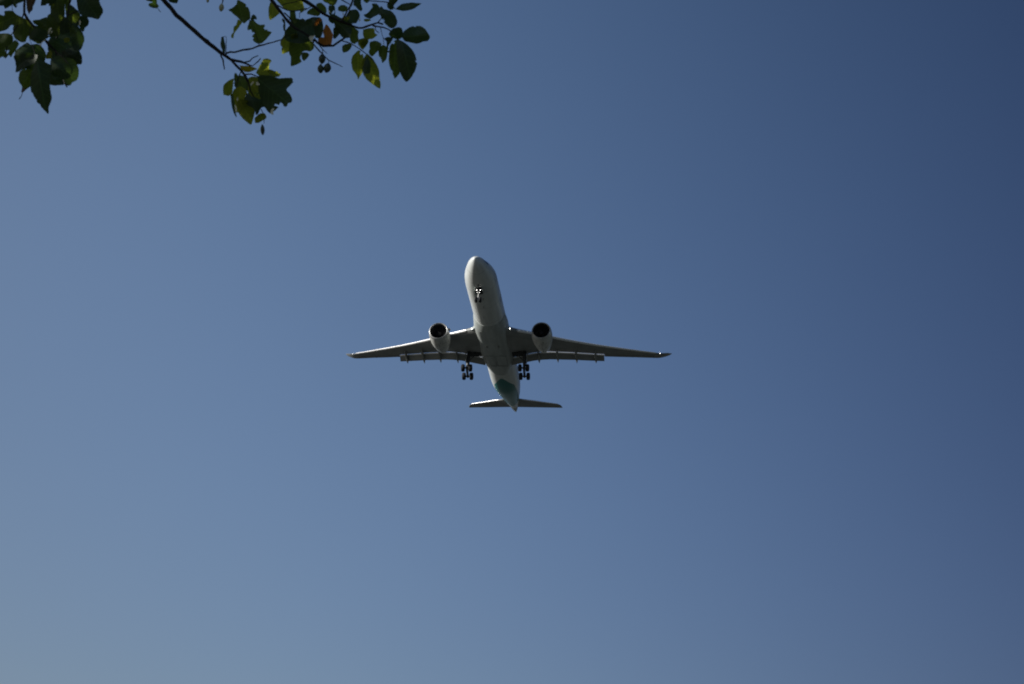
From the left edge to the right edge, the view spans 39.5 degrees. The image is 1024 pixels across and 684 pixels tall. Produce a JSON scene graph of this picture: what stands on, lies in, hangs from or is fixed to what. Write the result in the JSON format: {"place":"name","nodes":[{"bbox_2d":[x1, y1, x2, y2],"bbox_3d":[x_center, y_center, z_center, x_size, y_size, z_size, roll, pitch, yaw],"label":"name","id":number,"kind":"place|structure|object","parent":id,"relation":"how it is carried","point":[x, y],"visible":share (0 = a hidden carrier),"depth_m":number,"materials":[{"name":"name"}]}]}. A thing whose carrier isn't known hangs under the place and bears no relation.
{"place":"outdoors","nodes":[
{"label":"outdoors","id":0,"kind":"place"},
{"bbox_2d":[346,256,671,411],"bbox_3d":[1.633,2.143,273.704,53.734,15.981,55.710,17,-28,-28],"label":"airliner","id":1,"kind":"object","parent":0,"point":[493,341],"visible":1,"depth_m":265.28,"materials":[{"name":"paint"}]},
{"bbox_2d":[0,0,1023,683],"label":"sky","id":2,"kind":"structure","parent":0,"point":[814,207],"materials":[{"name":"blue"}]},
{"label":"ground","id":3,"kind":"structure","parent":0,"visible":0},
{"bbox_2d":[0,0,429,134],"bbox_3d":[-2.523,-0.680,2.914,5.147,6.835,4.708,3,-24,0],"label":"broadleaf tree","id":4,"kind":"object","parent":3,"relation":"on","point":[266,88],"visible":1,"depth_m":4.45,"materials":[{"name":"green plant"}]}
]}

